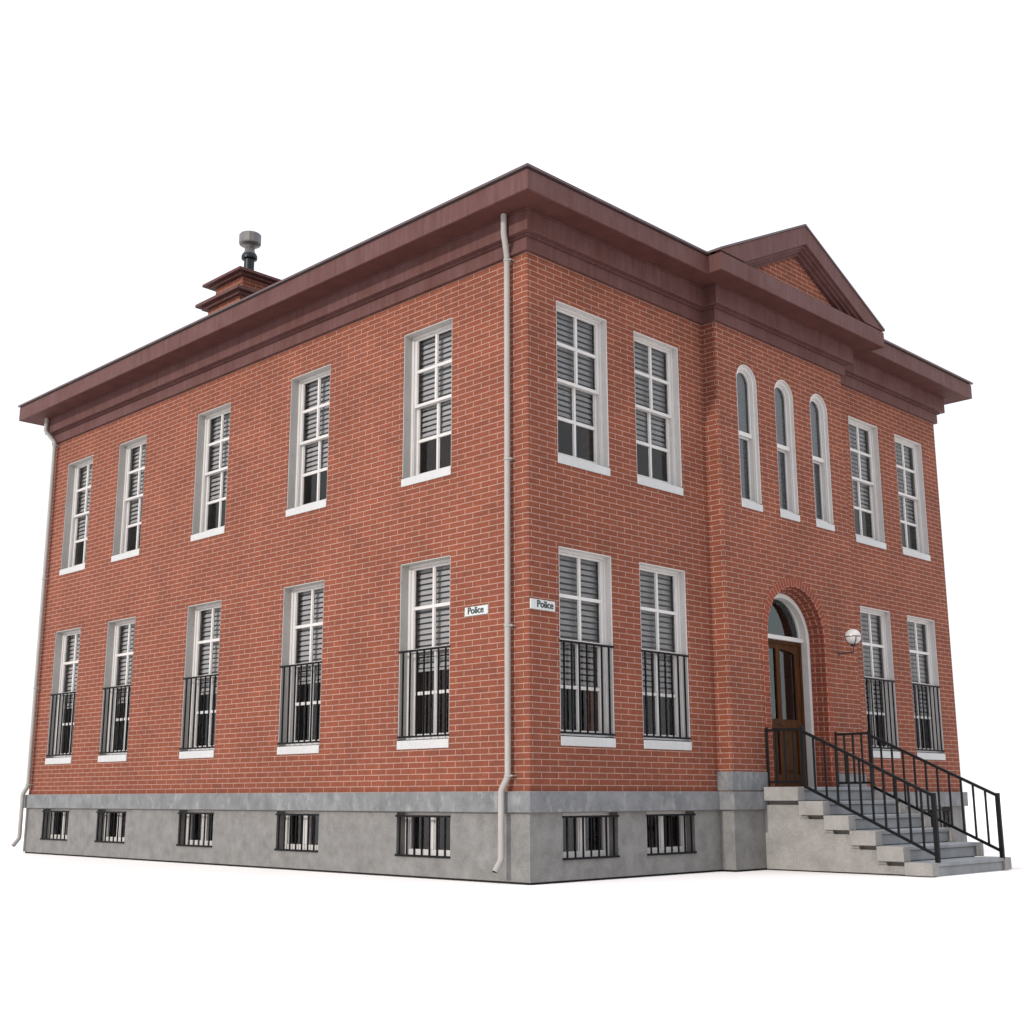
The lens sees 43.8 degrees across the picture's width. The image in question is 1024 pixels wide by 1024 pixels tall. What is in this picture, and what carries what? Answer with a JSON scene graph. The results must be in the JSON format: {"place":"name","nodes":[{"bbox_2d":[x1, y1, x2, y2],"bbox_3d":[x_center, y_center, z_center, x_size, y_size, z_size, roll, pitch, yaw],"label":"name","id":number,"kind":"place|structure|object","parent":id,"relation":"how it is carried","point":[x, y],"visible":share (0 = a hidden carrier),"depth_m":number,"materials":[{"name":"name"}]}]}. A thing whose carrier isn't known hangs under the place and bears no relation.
{"place":"outdoors","nodes":[
{"label":"outdoors","id":0,"kind":"place"},
{"bbox_2d":[416,646,448,733],"bbox_3d":[-1.232,3.049,18.880,0.058,2.100,0.900,-12,-17,43],"label":"interior door","id":1,"kind":"structure","parent":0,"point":[441,672],"depth_m":18.94,"materials":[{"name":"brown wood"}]},
{"bbox_2d":[419,400,450,473],"bbox_3d":[-1.242,-0.660,19.708,0.058,2.100,0.900,-12,-17,43],"label":"interior door","id":2,"kind":"structure","parent":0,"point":[428,449],"depth_m":19.78,"materials":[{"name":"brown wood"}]},
{"bbox_2d":[11,163,972,884],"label":"police building","id":3,"kind":"structure","parent":0,"point":[299,521],"depth_m":19.31,"materials":[{"name":"red brick"}]},
{"bbox_2d":[40,809,68,840],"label":"basement window","id":4,"kind":"structure","parent":3,"relation":"in","point":[65,812],"depth_m":23.94,"materials":[{"name":"white paint"}]},
{"bbox_2d":[45,627,80,764],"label":"window","id":5,"kind":"structure","parent":3,"relation":"in","point":[58,695],"depth_m":24.76,"materials":[{"name":"white paint"}]},
{"bbox_2d":[59,455,92,575],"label":"window","id":6,"kind":"structure","parent":3,"relation":"in","point":[71,526],"depth_m":25.58,"materials":[{"name":"white paint"}]},
{"bbox_2d":[94,809,125,842],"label":"basement window","id":7,"kind":"structure","parent":3,"relation":"in","point":[119,838],"depth_m":22.50,"materials":[{"name":"white paint"}]},
{"bbox_2d":[98,616,135,761],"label":"window","id":8,"kind":"structure","parent":3,"relation":"in","point":[111,688],"depth_m":23.34,"materials":[{"name":"white paint"}]},
{"bbox_2d":[111,434,146,561],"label":"window","id":9,"kind":"structure","parent":3,"relation":"in","point":[121,526],"depth_m":24.16,"materials":[{"name":"white paint"}]},
{"bbox_2d":[176,810,213,846],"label":"basement window","id":10,"kind":"structure","parent":3,"relation":"in","point":[205,841],"depth_m":20.62,"materials":[{"name":"white paint"}]},
{"bbox_2d":[179,600,220,758],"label":"window","id":11,"kind":"structure","parent":3,"relation":"in","point":[191,712],"depth_m":21.42,"materials":[{"name":"white paint"}]},
{"bbox_2d":[191,402,230,541],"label":"window","id":12,"kind":"structure","parent":3,"relation":"in","point":[202,485],"depth_m":22.24,"materials":[{"name":"white paint"}]},
{"bbox_2d":[274,811,318,851],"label":"basement window","id":13,"kind":"structure","parent":3,"relation":"in","point":[306,845],"depth_m":18.73,"materials":[{"name":"white paint"}]},
{"bbox_2d":[277,580,323,754],"bbox_3d":[-3.083,2.366,19.312,1.046,2.562,0.314,-12,-17,43],"label":"window","id":14,"kind":"structure","parent":3,"relation":"in","point":[289,683],"depth_m":19.50,"materials":[{"name":"white paint"}]},
{"bbox_2d":[286,364,330,516],"bbox_3d":[-3.092,-1.094,20.084,1.042,2.291,0.314,-12,-17,43],"label":"window","id":15,"kind":"structure","parent":3,"relation":"in","point":[297,445],"depth_m":20.32,"materials":[{"name":"white paint"}]},
{"bbox_2d":[394,812,450,857],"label":"basement window","id":16,"kind":"structure","parent":3,"relation":"in","point":[433,851],"depth_m":16.82,"materials":[{"name":"white paint"}]},
{"bbox_2d":[397,555,449,749],"bbox_3d":[-1.097,1.932,17.394,1.046,2.562,0.314,-12,-17,43],"label":"window","id":17,"kind":"structure","parent":3,"relation":"in","point":[408,653],"depth_m":17.57,"materials":[{"name":"white paint"}]},
{"bbox_2d":[401,318,451,486],"bbox_3d":[-1.106,-1.527,18.167,1.042,2.291,0.314,-12,-17,43],"label":"window","id":18,"kind":"structure","parent":3,"relation":"in","point":[412,410],"depth_m":18.39,"materials":[{"name":"white paint"}]},
{"bbox_2d":[465,604,488,616],"bbox_3d":[-0.461,1.290,16.670,0.435,0.118,0.030,-12,-17,43],"label":"police sign","id":19,"kind":"object","parent":3,"relation":"attached to","point":[477,610],"visible":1,"depth_m":16.65,"materials":[{"name":"white metal"}]},
{"bbox_2d":[530,598,554,611],"bbox_3d":[0.389,1.183,16.201,0.030,0.128,0.445,-12,-17,43],"label":"police sign","id":20,"kind":"object","parent":3,"relation":"attached to","point":[539,604],"visible":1,"depth_m":16.18,"materials":[{"name":"white metal"}]},
{"bbox_2d":[556,300,609,475],"bbox_3d":[0.887,-1.669,17.557,0.274,2.291,1.062,-12,-17,43],"label":"window","id":21,"kind":"structure","parent":3,"relation":"in","point":[600,464],"depth_m":17.75,"materials":[{"name":"white paint"}]},
{"bbox_2d":[581,418,592,461],"bbox_3d":[1.469,-0.540,20.275,0.900,2.100,0.058,-12,-17,43],"label":"interior door","id":22,"kind":"structure","parent":3,"relation":"in","point":[586,435],"depth_m":20.62,"materials":[{"name":"grey wood"}]},
{"bbox_2d":[559,546,615,747],"bbox_3d":[0.896,1.791,16.784,0.274,2.562,1.066,-12,-17,43],"label":"window","id":23,"kind":"structure","parent":3,"relation":"in","point":[604,649],"depth_m":16.93,"materials":[{"name":"white paint"}]},
{"bbox_2d":[562,812,619,859],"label":"basement window","id":24,"kind":"structure","parent":3,"relation":"in","point":[579,852],"depth_m":16.25,"materials":[{"name":"white paint"}]},
{"bbox_2d":[585,652,597,730],"bbox_3d":[1.479,3.169,19.447,0.900,2.100,0.058,-12,-17,43],"label":"interior door","id":25,"kind":"structure","parent":3,"relation":"in","point":[590,693],"depth_m":19.71,"materials":[{"name":"grey wood"}]},
{"bbox_2d":[633,331,682,495],"bbox_3d":[2.050,-1.416,18.704,0.274,2.291,1.057,-12,-17,43],"label":"window","id":26,"kind":"structure","parent":3,"relation":"in","point":[672,450],"depth_m":18.90,"materials":[{"name":"white paint"}]},
{"bbox_2d":[639,562,691,749],"bbox_3d":[2.059,2.044,17.931,0.274,2.562,1.061,-12,-17,43],"label":"window","id":27,"kind":"structure","parent":3,"relation":"in","point":[679,692],"depth_m":18.08,"materials":[{"name":"white paint"}]},
{"bbox_2d":[646,811,696,855],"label":"basement window","id":28,"kind":"structure","parent":3,"relation":"in","point":[660,828],"depth_m":17.40,"materials":[{"name":"white paint"}]},
{"bbox_2d":[736,365,762,511],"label":"arched window","id":29,"kind":"structure","parent":3,"relation":"in","point":[750,475],"depth_m":19.94,"materials":[{"name":"white paint"}]},
{"bbox_2d":[774,380,799,521],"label":"arched window","id":30,"kind":"structure","parent":3,"relation":"in","point":[784,413],"depth_m":20.68,"materials":[{"name":"white paint"}]},
{"bbox_2d":[768,639,807,786],"bbox_3d":[4.182,3.128,19.851,0.121,2.268,1.318,-12,-17,43],"label":"door","id":31,"kind":"structure","parent":3,"relation":"in","point":[785,657],"depth_m":20.03,"materials":[{"name":"brown wood"}]},
{"bbox_2d":[810,394,834,531],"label":"arched window","id":32,"kind":"structure","parent":3,"relation":"in","point":[818,411],"depth_m":21.41,"materials":[{"name":"white paint"}]},
{"bbox_2d":[838,629,861,655],"bbox_3d":[5.480,2.098,20.594,0.396,0.408,0.280,-33,-34,67],"label":"wall lamp","id":33,"kind":"object","parent":3,"relation":"attached to","point":[852,637],"visible":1,"depth_m":20.48,"materials":[{"name":"glass"}]},
{"bbox_2d":[848,416,885,549],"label":"window","id":34,"kind":"structure","parent":3,"relation":"in","point":[877,540],"depth_m":23.07,"materials":[{"name":"white paint"}]},
{"bbox_2d":[860,606,900,758],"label":"window","id":35,"kind":"structure","parent":3,"relation":"in","point":[887,681],"depth_m":22.27,"materials":[{"name":"white paint"}]},
{"bbox_2d":[894,434,930,560],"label":"window","id":36,"kind":"structure","parent":3,"relation":"in","point":[918,500],"depth_m":24.24,"materials":[{"name":"white paint"}]},
{"bbox_2d":[907,615,945,759],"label":"window","id":37,"kind":"structure","parent":3,"relation":"in","point":[935,750],"depth_m":23.41,"materials":[{"name":"white paint"}]},
{"bbox_2d":[923,807,949,827],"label":"basement window","id":38,"kind":"structure","parent":3,"relation":"in","point":[940,824],"depth_m":22.90,"materials":[{"name":"white paint"}]},
{"bbox_2d":[0,796,1023,1023],"bbox_3d":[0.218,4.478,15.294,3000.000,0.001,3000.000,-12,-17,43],"label":"ground","id":39,"kind":"structure","parent":0,"point":[88,940],"depth_m":9.09,"materials":[{"name":"white"}]},
{"bbox_2d":[764,726,1011,876],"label":"entrance stairs","id":40,"kind":"structure","parent":39,"relation":"on","point":[860,829],"depth_m":18.01,"materials":[{"name":"concrete"}]},
{"bbox_2d":[0,0,1023,798],"label":"sky","id":41,"kind":"structure","parent":0,"point":[140,139],"materials":[{"name":"white"}]}
]}

